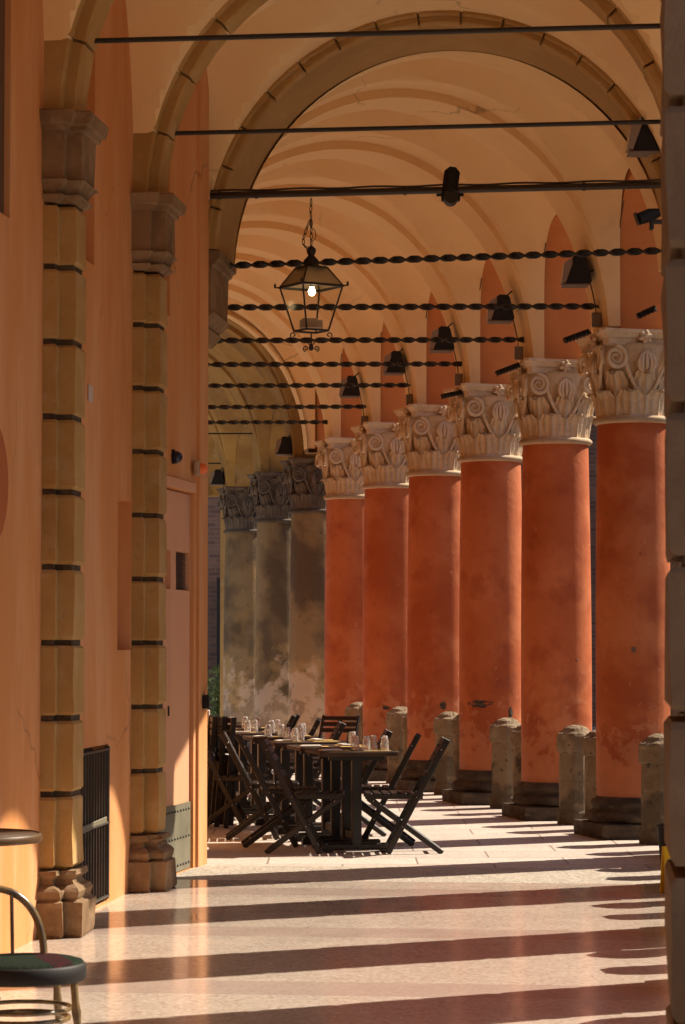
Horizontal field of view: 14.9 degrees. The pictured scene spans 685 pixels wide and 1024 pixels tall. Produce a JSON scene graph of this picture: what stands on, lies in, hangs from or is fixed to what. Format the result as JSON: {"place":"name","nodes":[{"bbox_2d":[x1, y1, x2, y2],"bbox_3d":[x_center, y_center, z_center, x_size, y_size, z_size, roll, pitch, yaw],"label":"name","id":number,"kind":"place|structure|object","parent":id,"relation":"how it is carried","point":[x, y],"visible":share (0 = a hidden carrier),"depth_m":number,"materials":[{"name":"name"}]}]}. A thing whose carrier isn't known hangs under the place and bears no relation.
{"place":"outdoors","nodes":[
{"label":"outdoors","id":0,"kind":"place"},
{"bbox_2d":[0,880,669,1023],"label":"polished floor","id":1,"kind":"structure","parent":0,"point":[263,952],"depth_m":13.47,"materials":[{"name":"stone"}]},
{"bbox_2d":[0,828,42,998],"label":"round table","id":2,"kind":"object","parent":1,"relation":"on","point":[10,837],"visible":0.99,"depth_m":11.73,"materials":[{"name":"brown wood"}]},
{"bbox_2d":[0,885,85,1023],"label":"bistro chair","id":3,"kind":"object","parent":1,"relation":"on","point":[43,968],"visible":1,"depth_m":9.39,"materials":[{"name":"black metal"}]},
{"bbox_2d":[660,846,670,891],"bbox_3d":[2.155,2.300,16.856,0.200,0.301,0.130,1,-3,-12],"label":"caution sign","id":4,"kind":"object","parent":1,"relation":"on","point":[665,855],"visible":0.2,"depth_m":16.86,"materials":[{"name":"yellow plastic"}]},
{"bbox_2d":[206,753,660,868],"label":"paving","id":5,"kind":"structure","parent":0,"point":[482,836],"depth_m":20.66,"materials":[{"name":"stone"}]},
{"bbox_2d":[207,715,218,825],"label":"folded chair","id":6,"kind":"object","parent":5,"relation":"on","point":[211,740],"visible":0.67,"depth_m":23.08,"materials":[{"name":"brown wood"}]},
{"bbox_2d":[207,665,219,716],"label":"potted shrub","id":7,"kind":"object","parent":5,"relation":"on","point":[214,710],"visible":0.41,"depth_m":46.41,"materials":[{"name":"green plant"}]},
{"bbox_2d":[210,716,227,826],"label":"folded chair","id":8,"kind":"object","parent":5,"relation":"on","point":[222,770],"visible":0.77,"depth_m":22.93,"materials":[{"name":"brown wood"}]},
{"bbox_2d":[219,716,237,828],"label":"folded chair","id":9,"kind":"object","parent":5,"relation":"on","point":[232,769],"visible":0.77,"depth_m":22.78,"materials":[{"name":"brown wood"}]},
{"bbox_2d":[217,486,256,742],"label":"weathered column","id":10,"kind":"structure","parent":5,"relation":"on","point":[239,518],"depth_m":42.50,"materials":[{"name":"stone"}]},
{"bbox_2d":[207,727,267,805],"bbox_3d":[-1.005,2.505,25.657,0.624,0.775,0.630,1,-3,-12],"label":"dining table","id":11,"kind":"object","parent":5,"relation":"on","point":[240,789],"visible":0.11,"depth_m":25.45,"materials":[{"name":"brown wood"}]},
{"bbox_2d":[255,717,260,728],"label":"glass tumbler","id":12,"kind":"object","parent":11,"relation":"on","point":[259,721],"visible":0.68,"depth_m":25.59,"materials":[{"name":"white"}]},
{"bbox_2d":[207,741,267,828],"bbox_3d":[-0.986,2.320,22.868,0.649,0.893,0.412,0,-3,3],"label":"folding chair","id":13,"kind":"object","parent":5,"relation":"on","point":[234,804],"visible":0.53,"depth_m":22.68,"materials":[{"name":"brown wood"}]},
{"bbox_2d":[234,731,277,815],"bbox_3d":[-0.790,2.452,24.608,0.624,0.775,0.630,1,-3,-12],"label":"dining table","id":14,"kind":"object","parent":5,"relation":"on","point":[258,755],"visible":0.22,"depth_m":24.40,"materials":[{"name":"brown wood"}]},
{"bbox_2d":[244,720,250,731],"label":"glass tumbler","id":15,"kind":"object","parent":14,"relation":"on","point":[247,725],"visible":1,"depth_m":24.48,"materials":[{"name":"white"}]},
{"bbox_2d":[251,719,257,731],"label":"glass tumbler","id":16,"kind":"object","parent":14,"relation":"on","point":[254,725],"visible":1,"depth_m":24.70,"materials":[{"name":"white"}]},
{"bbox_2d":[268,720,274,732],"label":"glass tumbler","id":17,"kind":"object","parent":14,"relation":"on","point":[271,722],"visible":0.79,"depth_m":24.49,"materials":[{"name":"white"}]},
{"bbox_3d":[-0.648,2.075,24.779,0.220,0.004,0.120,0,-3,-9],"label":"placemat","id":18,"kind":"object","parent":14,"relation":"on","visible":0},
{"bbox_2d":[275,719,280,730],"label":"glass tumbler","id":19,"kind":"object","parent":18,"relation":"on","point":[277,722],"visible":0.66,"depth_m":24.74,"materials":[{"name":"white"}]},
{"bbox_2d":[220,730,298,839],"bbox_3d":[-0.690,2.259,21.660,0.649,0.893,0.412,0,-3,-2],"label":"folding chair","id":20,"kind":"object","parent":5,"relation":"on","point":[252,787],"visible":0.83,"depth_m":21.47,"materials":[{"name":"brown wood"}]},
{"bbox_2d":[208,314,323,722],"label":"old stained portico","id":21,"kind":"structure","parent":5,"relation":"on","point":[239,457],"depth_m":39.01,"materials":[{"name":"brown paint"}]},
{"bbox_2d":[209,468,229,505],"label":"floodlight","id":22,"kind":"object","parent":21,"relation":"attached to","point":[216,477],"visible":1,"depth_m":42.58,"materials":[{"name":"black metal"}]},
{"bbox_2d":[208,433,251,433],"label":"tie rod","id":23,"kind":"object","parent":21,"relation":"attached to","point":[229,433],"visible":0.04,"depth_m":39.30,"materials":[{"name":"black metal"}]},
{"bbox_2d":[275,435,292,455],"bbox_3d":[-0.766,-0.766,36.284,0.341,0.642,0.200,0,-3,0],"label":"floodlight","id":24,"kind":"object","parent":21,"relation":"attached to","point":[283,446],"visible":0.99,"depth_m":36.19,"materials":[{"name":"black metal"}]},
{"bbox_2d":[247,471,290,751],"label":"weathered column","id":25,"kind":"structure","parent":5,"relation":"on","point":[267,492],"depth_m":38.90,"materials":[{"name":"stone"}]},
{"bbox_2d":[247,714,299,798],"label":"folding chair","id":26,"kind":"object","parent":5,"relation":"on","point":[292,721],"visible":0.23,"depth_m":26.74,"materials":[{"name":"brown wood"}]},
{"bbox_2d":[235,734,318,847],"bbox_3d":[-0.527,2.219,20.858,0.649,0.893,0.412,0,-3,-4],"label":"folding chair","id":27,"kind":"object","parent":5,"relation":"on","point":[270,824],"visible":0.81,"depth_m":20.66,"materials":[{"name":"brown wood"}]},
{"bbox_2d":[242,735,321,824],"bbox_3d":[-0.545,2.392,23.409,0.624,0.775,0.630,1,-3,-12],"label":"dining table","id":28,"kind":"object","parent":5,"relation":"on","point":[283,757],"visible":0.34,"depth_m":23.20,"materials":[{"name":"brown wood"}]},
{"bbox_2d":[264,724,271,736],"bbox_3d":[-0.660,1.941,23.245,0.068,0.117,0.068,1,-3,-18],"label":"glass tumbler","id":29,"kind":"object","parent":28,"relation":"on","point":[268,731],"visible":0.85,"depth_m":23.22,"materials":[{"name":"white"}]},
{"bbox_2d":[278,724,283,736],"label":"glass tumbler","id":30,"kind":"object","parent":28,"relation":"on","point":[280,730],"visible":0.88,"depth_m":23.30,"materials":[{"name":"white"}]},
{"bbox_2d":[266,718,320,810],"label":"folding chair","id":31,"kind":"object","parent":5,"relation":"on","point":[311,733],"visible":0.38,"depth_m":25.23,"materials":[{"name":"brown wood"}]},
{"bbox_2d":[258,736,344,853],"bbox_3d":[-0.314,2.187,20.221,0.649,0.893,0.412,0,-3,3],"label":"folding chair","id":32,"kind":"object","parent":5,"relation":"on","point":[292,796],"visible":0.98,"depth_m":20.04,"materials":[{"name":"brown wood"}]},
{"bbox_2d":[280,458,325,760],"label":"weathered column","id":33,"kind":"structure","parent":5,"relation":"on","point":[306,489],"depth_m":36.01,"materials":[{"name":"paint"}]},
{"bbox_2d":[269,739,346,833],"bbox_3d":[-0.330,2.339,22.361,0.624,0.775,0.630,1,-3,-12],"label":"dining table","id":34,"kind":"object","parent":5,"relation":"on","point":[303,769],"visible":0.5,"depth_m":22.15,"materials":[{"name":"brown wood"}]},
{"bbox_2d":[283,727,290,739],"bbox_3d":[-0.476,1.903,22.496,0.068,0.117,0.068,2,-4,-39],"label":"glass tumbler","id":35,"kind":"object","parent":34,"relation":"on","point":[287,734],"visible":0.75,"depth_m":22.47,"materials":[{"name":"white"}]},
{"bbox_2d":[298,727,303,740],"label":"glass tumbler","id":36,"kind":"object","parent":34,"relation":"on","point":[301,733],"visible":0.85,"depth_m":22.45,"materials":[{"name":"white"}]},
{"bbox_3d":[-0.457,1.947,22.252,0.220,0.004,0.120,1,-3,-12],"label":"placemat","id":37,"kind":"object","parent":34,"relation":"on","visible":0},
{"bbox_2d":[291,728,298,740],"bbox_3d":[-0.404,1.891,22.245,0.068,0.117,0.068,1,-3,-12],"label":"glass tumbler","id":38,"kind":"object","parent":37,"relation":"on","point":[294,735],"visible":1,"depth_m":22.22,"materials":[{"name":"white"}]},
{"bbox_2d":[290,721,345,813],"bbox_3d":[-0.305,2.388,24.220,0.649,0.893,0.412,0,-3,-5],"label":"folding chair","id":39,"kind":"object","parent":5,"relation":"on","point":[337,731],"visible":0.37,"depth_m":24.06,"materials":[{"name":"brown wood"}]},
{"bbox_2d":[286,744,368,843],"bbox_3d":[-0.095,2.281,21.212,0.624,0.775,0.630,1,-3,-12],"label":"dining table","id":40,"kind":"object","parent":5,"relation":"on","point":[331,817],"visible":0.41,"depth_m":21.02,"materials":[{"name":"brown wood"}]},
{"bbox_3d":[0.048,1.904,21.383,0.220,0.004,0.120,0,-3,-9],"label":"placemat","id":41,"kind":"object","parent":40,"relation":"on","visible":0},
{"bbox_2d":[348,731,355,743],"bbox_3d":[0.081,1.847,21.372,0.068,0.117,0.068,0,-3,-3],"label":"glass tumbler","id":42,"kind":"object","parent":41,"relation":"on","point":[351,733],"visible":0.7,"depth_m":21.35,"materials":[{"name":"white"}]},
{"bbox_2d":[313,715,360,791],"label":"folding chair","id":43,"kind":"object","parent":5,"relation":"on","point":[341,719],"visible":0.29,"depth_m":26.54,"materials":[{"name":"brown wood"}]},
{"bbox_2d":[313,437,364,763],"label":"red column","id":44,"kind":"structure","parent":5,"relation":"on","point":[343,482],"depth_m":33.22,"materials":[{"name":"paint"}]},
{"bbox_2d":[305,748,398,851],"bbox_3d":[0.069,2.241,20.413,0.624,0.775,0.630,1,-3,-12],"label":"dining table","id":45,"kind":"object","parent":5,"relation":"on","point":[351,802],"visible":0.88,"depth_m":20.21,"materials":[{"name":"brown wood"}]},
{"bbox_2d":[351,735,358,750],"bbox_3d":[0.098,1.797,20.390,0.068,0.117,0.068,2,-4,-37],"label":"glass tumbler","id":46,"kind":"object","parent":45,"relation":"on","point":[355,743],"visible":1,"depth_m":20.36,"materials":[{"name":"white"}]},
{"bbox_2d":[370,735,376,749],"bbox_3d":[0.239,1.800,20.450,0.068,0.117,0.068,2,-3,-31],"label":"glass tumbler","id":47,"kind":"object","parent":45,"relation":"on","point":[373,742],"visible":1,"depth_m":20.42,"materials":[{"name":"white"}]},
{"bbox_3d":[0.257,1.850,20.308,0.220,0.004,0.120,1,-3,-13],"label":"placemat","id":48,"kind":"object","parent":45,"relation":"on","visible":0},
{"bbox_2d":[362,736,370,750],"bbox_3d":[0.184,1.792,20.296,0.068,0.117,0.068,1,-3,-21],"label":"glass tumbler","id":49,"kind":"object","parent":48,"relation":"on","point":[366,744],"visible":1,"depth_m":20.27,"materials":[{"name":"white"}]},
{"bbox_2d":[380,736,388,749],"bbox_3d":[0.327,1.795,20.345,0.068,0.117,0.068,0,-3,-4],"label":"glass tumbler","id":50,"kind":"object","parent":48,"relation":"on","point":[384,745],"visible":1,"depth_m":20.32,"materials":[{"name":"white"}]},
{"bbox_2d":[313,729,392,835],"bbox_3d":[0.085,2.277,22.019,0.649,0.893,0.412,0,-3,-3],"label":"folding chair","id":51,"kind":"object","parent":5,"relation":"on","point":[367,771],"visible":0.37,"depth_m":21.84,"materials":[{"name":"brown wood"}]},
{"bbox_2d":[345,702,362,743],"bbox_3d":[0.200,2.870,32.546,0.304,1.030,0.308,-2,-4,35],"label":"stone bollard","id":52,"kind":"object","parent":5,"relation":"on","point":[351,709],"visible":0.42,"depth_m":32.47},
{"bbox_2d":[358,705,362,744],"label":"stone bollard","id":53,"kind":"object","parent":5,"relation":"on","point":[360,711],"visible":0.06,"depth_m":31.79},
{"bbox_2d":[351,422,408,780],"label":"red column","id":54,"kind":"structure","parent":5,"relation":"on","point":[384,470],"depth_m":30.92,"materials":[{"name":"paint"}]},
{"bbox_2d":[339,733,420,845],"bbox_3d":[0.305,2.227,21.029,0.649,0.893,0.412,0,-3,3],"label":"folding chair","id":55,"kind":"object","parent":5,"relation":"on","point":[382,820],"visible":0.74,"depth_m":20.83,"materials":[{"name":"brown wood"}]},
{"bbox_2d":[385,706,406,782],"bbox_3d":[0.670,2.755,30.248,0.304,1.030,0.308,-2,-3,33],"label":"stone bollard","id":56,"kind":"object","parent":5,"relation":"on","point":[394,715],"visible":0.52,"depth_m":30.15,"materials":[{"name":"stone"}]},
{"bbox_2d":[401,713,406,768],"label":"stone bollard","id":57,"kind":"object","parent":5,"relation":"on","point":[404,723],"visible":0.2,"depth_m":29.49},
{"bbox_2d":[363,736,449,853],"bbox_3d":[0.493,2.187,20.219,0.649,0.893,0.412,0,-3,-2],"label":"folding chair","id":58,"kind":"object","parent":5,"relation":"on","point":[414,796],"visible":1,"depth_m":20.04,"materials":[{"name":"brown wood"}]},
{"bbox_2d":[393,404,460,791],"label":"red column","id":59,"kind":"structure","parent":5,"relation":"on","point":[432,456],"depth_m":28.62,"materials":[{"name":"stone"}]},
{"bbox_2d":[433,711,457,794],"bbox_3d":[1.140,2.639,27.951,0.304,1.030,0.308,-2,-4,38],"label":"stone bollard","id":60,"kind":"object","parent":5,"relation":"on","point":[444,767],"visible":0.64,"depth_m":27.83,"materials":[{"name":"stone"}]},
{"bbox_2d":[451,714,459,788],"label":"stone bollard","id":61,"kind":"object","parent":5,"relation":"on","point":[455,734],"visible":0.17,"depth_m":27.18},
{"bbox_2d":[442,383,522,805],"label":"red column","id":62,"kind":"structure","parent":5,"relation":"on","point":[488,438],"depth_m":26.33,"materials":[{"name":"stone"}]},
{"bbox_2d":[440,390,462,398],"bbox_3d":[1.102,-1.184,26.443,0.241,0.105,0.058,1,-3,-26],"label":"iron stub","id":63,"kind":"object","parent":62,"relation":"attached to","point":[451,394],"visible":1,"depth_m":26.42,"materials":[{"name":"black"}]},
{"bbox_2d":[489,717,520,808],"bbox_3d":[1.611,2.524,25.654,0.304,1.030,0.308,-2,-3,31],"label":"stone bollard","id":64,"kind":"object","parent":5,"relation":"on","point":[501,729],"visible":0.69,"depth_m":25.55,"materials":[{"name":"stone"}]},
{"bbox_2d":[510,725,521,802],"bbox_3d":[1.771,2.504,24.954,0.304,0.986,0.308,-2,-4,38],"label":"stone bollard","id":65,"kind":"object","parent":5,"relation":"on","point":[515,740],"visible":0.25,"depth_m":24.89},
{"bbox_2d":[502,358,596,820],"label":"red column","id":66,"kind":"structure","parent":5,"relation":"on","point":[555,410],"depth_m":24.04,"materials":[{"name":"stone"}]},
{"bbox_2d":[495,362,520,376],"bbox_3d":[1.523,-1.312,24.146,0.256,0.142,0.057,1,-3,-25],"label":"iron stub","id":67,"kind":"object","parent":66,"relation":"attached to","point":[504,370],"visible":1,"depth_m":24.12,"materials":[{"name":"black"}]},
{"bbox_2d":[556,724,589,824],"bbox_3d":[2.081,2.408,23.357,0.304,1.030,0.308,-2,-4,37],"label":"stone bollard","id":68,"kind":"object","parent":5,"relation":"on","point":[571,774],"visible":0.69,"depth_m":23.24,"materials":[{"name":"stone"}]},
{"bbox_2d":[581,729,595,818],"bbox_3d":[2.241,2.379,22.658,0.304,1.015,0.308,-2,-4,38],"label":"stone bollard","id":69,"kind":"object","parent":5,"relation":"on","point":[588,748],"visible":0.21,"depth_m":22.59,"materials":[{"name":"stone"}]},
{"bbox_2d":[574,327,669,839],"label":"red column","id":70,"kind":"structure","parent":5,"relation":"on","point":[626,379],"depth_m":21.73,"materials":[{"name":"paint"}]},
{"bbox_2d":[563,329,590,343],"bbox_3d":[1.958,-1.467,21.852,0.254,0.139,0.058,1,-3,-25],"label":"iron stub","id":71,"kind":"object","parent":70,"relation":"attached to","point":[576,336],"visible":1,"depth_m":21.83,"materials":[{"name":"black"}]},
{"bbox_2d":[636,305,656,318],"bbox_3d":[2.495,-1.639,21.509,0.176,0.121,0.058,0,-3,0],"label":"iron stub","id":72,"kind":"object","parent":70,"relation":"attached to","point":[645,312],"visible":1,"depth_m":21.49,"materials":[{"name":"black"}]},
{"bbox_2d":[638,733,663,844],"bbox_3d":[2.551,2.293,21.060,0.304,1.030,0.308,-2,-4,35],"label":"stone bollard","id":73,"kind":"object","parent":5,"relation":"on","point":[651,754],"visible":0.59,"depth_m":20.96,"materials":[{"name":"stone"}]},
{"bbox_2d":[656,823,665,863],"bbox_3d":[2.380,2.403,18.903,0.240,0.300,0.240,0,-3,0],"label":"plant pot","id":74,"kind":"object","parent":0,"point":[660,831],"visible":0.29,"depth_m":18.86,"materials":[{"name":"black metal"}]},
{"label":"street","id":75,"kind":"structure","parent":0,"visible":0},
{"bbox_2d":[207,671,217,713],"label":"potted shrub","id":76,"kind":"object","parent":75,"relation":"on","point":[209,693],"visible":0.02,"depth_m":48.06,"materials":[{"name":"green plant"}]},
{"bbox_2d":[0,0,684,1023],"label":"orange palace","id":77,"kind":"structure","parent":75,"relation":"on","point":[118,232],"depth_m":16.48,"materials":[{"name":"paint"}]},
{"bbox_2d":[88,384,92,402],"bbox_3d":[-1.512,-0.711,15.723,0.008,0.100,0.120,0,-3,6],"label":"notice","id":78,"kind":"object","parent":77,"relation":"attached to","point":[90,393],"visible":1,"depth_m":15.71,"materials":[{"name":"beige"}]},
{"bbox_2d":[160,490,190,871],"bbox_3d":[-1.233,1.183,18.245,0.126,2.670,1.140,-1,-3,10],"label":"door","id":79,"kind":"structure","parent":77,"relation":"in","point":[177,516],"depth_m":18.45,"materials":[{"name":"orange paint"}]},
{"bbox_2d":[171,449,181,463],"bbox_3d":[-1.155,-0.385,18.218,0.086,0.100,0.086,0,-3,6],"label":"wall lamp","id":80,"kind":"object","parent":77,"relation":"attached to","point":[176,457],"visible":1,"depth_m":18.19,"materials":[{"name":"black glass"}]},
{"bbox_2d":[193,460,207,475],"bbox_3d":[-1.032,-0.314,18.834,0.080,0.110,0.171,-2,-3,31],"label":"alarm beacon","id":81,"kind":"object","parent":77,"relation":"attached to","point":[199,468],"visible":1,"depth_m":18.81,"materials":[{"name":"orange plastic"}]},
{"bbox_2d":[202,695,208,708],"bbox_3d":[-0.993,1.378,19.027,0.050,0.100,0.100,0,-3,0],"label":"intercom","id":82,"kind":"object","parent":77,"relation":"attached to","point":[205,701],"visible":1,"depth_m":18.98,"materials":[{"name":"black plastic"}]},
{"bbox_2d":[94,23,659,43],"bbox_3d":[0.221,-2.667,14.599,3.420,0.034,0.030,0,-3,6],"label":"tie rod","id":83,"kind":"object","parent":77,"relation":"attached to","point":[382,33],"visible":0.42,"depth_m":14.59,"materials":[{"name":"black metal"}]},
{"bbox_2d":[175,119,660,135],"bbox_3d":[0.505,-2.531,17.250,3.420,0.038,0.030,0,-3,6],"label":"tie rod","id":84,"kind":"object","parent":77,"relation":"attached to","point":[423,127],"visible":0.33,"depth_m":17.24,"materials":[{"name":"black metal"}]},
{"bbox_2d":[210,179,660,199],"bbox_3d":[0.737,-2.381,19.312,3.460,0.096,0.062,0,-3,6],"label":"tie pipe","id":85,"kind":"object","parent":77,"relation":"attached to","point":[462,188],"visible":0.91,"depth_m":19.31,"materials":[{"name":"brown"}]},
{"bbox_2d":[274,198,348,351],"bbox_3d":[-0.233,-1.769,19.534,0.413,1.158,0.413,2,-3,-31],"label":"lantern","id":86,"kind":"object","parent":85,"relation":"hanging from","point":[311,276],"visible":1,"depth_m":19.48,"materials":[{"name":"black metal"}]},
{"bbox_2d":[436,166,463,206],"bbox_3d":[0.795,-2.400,19.331,0.201,0.284,0.178,0,-3,0],"label":"projector","id":87,"kind":"object","parent":85,"relation":"attached to","point":[450,195],"visible":1,"depth_m":19.25,"materials":[{"name":"black plastic"}]},
{"bbox_2d":[229,247,660,268],"bbox_3d":[0.867,-1.922,19.804,3.619,0.086,0.057,-1,-3,10],"label":"twisted tie rod","id":88,"kind":"object","parent":77,"relation":"attached to","point":[460,257],"visible":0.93,"depth_m":19.80,"materials":[{"name":"black metal"}]},
{"bbox_2d":[227,51,663,449],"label":"vaulted ceiling","id":89,"kind":"structure","parent":77,"relation":"attached to","point":[447,87],"depth_m":24.24,"materials":[{"name":"beige paint"}]},
{"bbox_2d":[208,420,327,424],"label":"twisted tie rod","id":90,"kind":"object","parent":89,"relation":"attached to","point":[231,422],"visible":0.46,"depth_m":33.59,"materials":[{"name":"black metal"}]},
{"bbox_2d":[208,404,365,408],"bbox_3d":[-1.442,-1.254,31.302,3.720,0.066,0.057,0,-3,0],"label":"twisted tie rod","id":91,"kind":"object","parent":89,"relation":"attached to","point":[333,406],"visible":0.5,"depth_m":31.29,"materials":[{"name":"black metal"}]},
{"bbox_2d":[208,383,409,387],"bbox_3d":[-0.971,-1.399,29.007,3.720,0.066,0.057,0,-3,0],"label":"twisted tie rod","id":92,"kind":"object","parent":89,"relation":"attached to","point":[306,385],"visible":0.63,"depth_m":29.00,"materials":[{"name":"black metal"}]},
{"bbox_2d":[208,361,461,366],"bbox_3d":[-0.501,-1.505,26.709,3.720,0.066,0.057,0,-3,0],"label":"twisted tie rod","id":93,"kind":"object","parent":89,"relation":"attached to","point":[343,364],"visible":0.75,"depth_m":26.70,"materials":[{"name":"black metal"}]},
{"bbox_2d":[339,372,367,424],"bbox_3d":[0.129,-1.345,31.257,0.341,0.642,0.200,0,-3,0],"label":"floodlight","id":94,"kind":"object","parent":89,"relation":"attached to","point":[345,392],"visible":0.78,"depth_m":31.17,"materials":[{"name":"black metal"}]},
{"bbox_2d":[217,337,524,343],"bbox_3d":[-0.030,-1.601,24.411,3.720,0.066,0.057,0,-3,0],"label":"twisted tie rod","id":95,"kind":"object","parent":89,"relation":"attached to","point":[230,340],"visible":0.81,"depth_m":24.40,"materials":[{"name":"black metal"}]},
{"bbox_2d":[382,348,412,404],"bbox_3d":[0.612,-1.500,28.962,0.341,0.642,0.200,0,-3,0],"label":"floodlight","id":96,"kind":"object","parent":89,"relation":"attached to","point":[395,356],"visible":0.86,"depth_m":28.87,"materials":[{"name":"black plastic"}]},
{"bbox_2d":[228,303,598,310],"bbox_3d":[0.440,-1.731,22.115,3.720,0.066,0.057,0,-3,0],"label":"twisted tie rod","id":97,"kind":"object","parent":89,"relation":"attached to","point":[457,306],"visible":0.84,"depth_m":22.11,"materials":[{"name":"black metal"}]},
{"bbox_2d":[429,322,462,385],"bbox_3d":[1.053,-1.607,26.664,0.341,0.642,0.200,0,-3,0],"label":"floodlight","id":98,"kind":"object","parent":89,"relation":"attached to","point":[444,332],"visible":0.89,"depth_m":26.58,"materials":[{"name":"black plastic"}]},
{"bbox_2d":[486,291,522,359],"bbox_3d":[1.510,-1.739,24.368,0.341,0.642,0.200,0,-3,0],"label":"floodlight","id":99,"kind":"object","parent":89,"relation":"attached to","point":[500,316],"visible":0.86,"depth_m":24.28,"materials":[{"name":"black plastic"}]},
{"bbox_2d":[560,255,601,326],"bbox_3d":[2.010,-1.879,22.072,0.341,0.642,0.200,0,-3,0],"label":"floodlight","id":100,"kind":"object","parent":89,"relation":"attached to","point":[576,271],"visible":0.92,"depth_m":21.98,"materials":[{"name":"black metal"}]},
{"bbox_2d":[625,116,660,156],"bbox_3d":[2.288,-2.608,19.305,0.392,0.738,0.200,0,-3,0],"label":"floodlight","id":101,"kind":"object","parent":77,"relation":"attached to","point":[641,141],"visible":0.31,"depth_m":19.21,"materials":[{"name":"black plastic"}]},
{"bbox_2d":[633,208,661,230],"bbox_3d":[2.256,-2.138,19.120,0.260,0.159,0.122,0,-3,0],"label":"spotlight","id":102,"kind":"object","parent":77,"relation":"attached to","point":[650,216],"visible":0.83,"depth_m":19.09,"materials":[{"name":"black plastic"}]},
{"bbox_2d":[207,410,596,725],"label":"brick wall","id":103,"kind":"structure","parent":75,"relation":"on","point":[213,661],"depth_m":55.80,"materials":[{"name":"black"}]},
{"bbox_2d":[217,578,219,682],"bbox_3d":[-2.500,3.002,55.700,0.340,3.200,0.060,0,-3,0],"label":"doorway","id":104,"kind":"structure","parent":103,"relation":"in","point":[218,579],"depth_m":55.70,"materials":[{"name":"black"}]},
{"bbox_2d":[176,865,660,883],"bbox_3d":[-0.318,2.599,18.319,6.900,0.147,1.200,0,-3,6],"label":"threshold","id":105,"kind":"object","parent":75,"relation":"on","point":[437,874],"visible":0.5,"depth_m":18.22,"materials":[{"name":"stone"}]},
{"bbox_3d":[-0.058,1.850,20.305,0.220,0.004,0.120,1,-3,-10],"label":"placemat","id":106,"kind":"object","parent":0,"visible":0},
{"bbox_2d":[319,749,341,750],"bbox_3d":[-0.093,1.840,20.277,0.170,0.012,0.080,1,-3,-26],"label":"napkin","id":107,"kind":"object","parent":106,"relation":"on","point":[330,749],"visible":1,"depth_m":20.25,"materials":[{"name":"fabric"}]},
{"bbox_3d":[-0.222,1.890,21.104,0.220,0.004,0.120,0,-3,-9],"label":"placemat","id":108,"kind":"object","parent":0,"visible":0},
{"bbox_2d":[299,745,321,746],"bbox_3d":[-0.257,1.880,21.076,0.170,0.012,0.080,1,-3,-11],"label":"napkin","id":109,"kind":"object","parent":108,"relation":"on","point":[310,745],"visible":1,"depth_m":21.05,"materials":[{"name":"fabric"}]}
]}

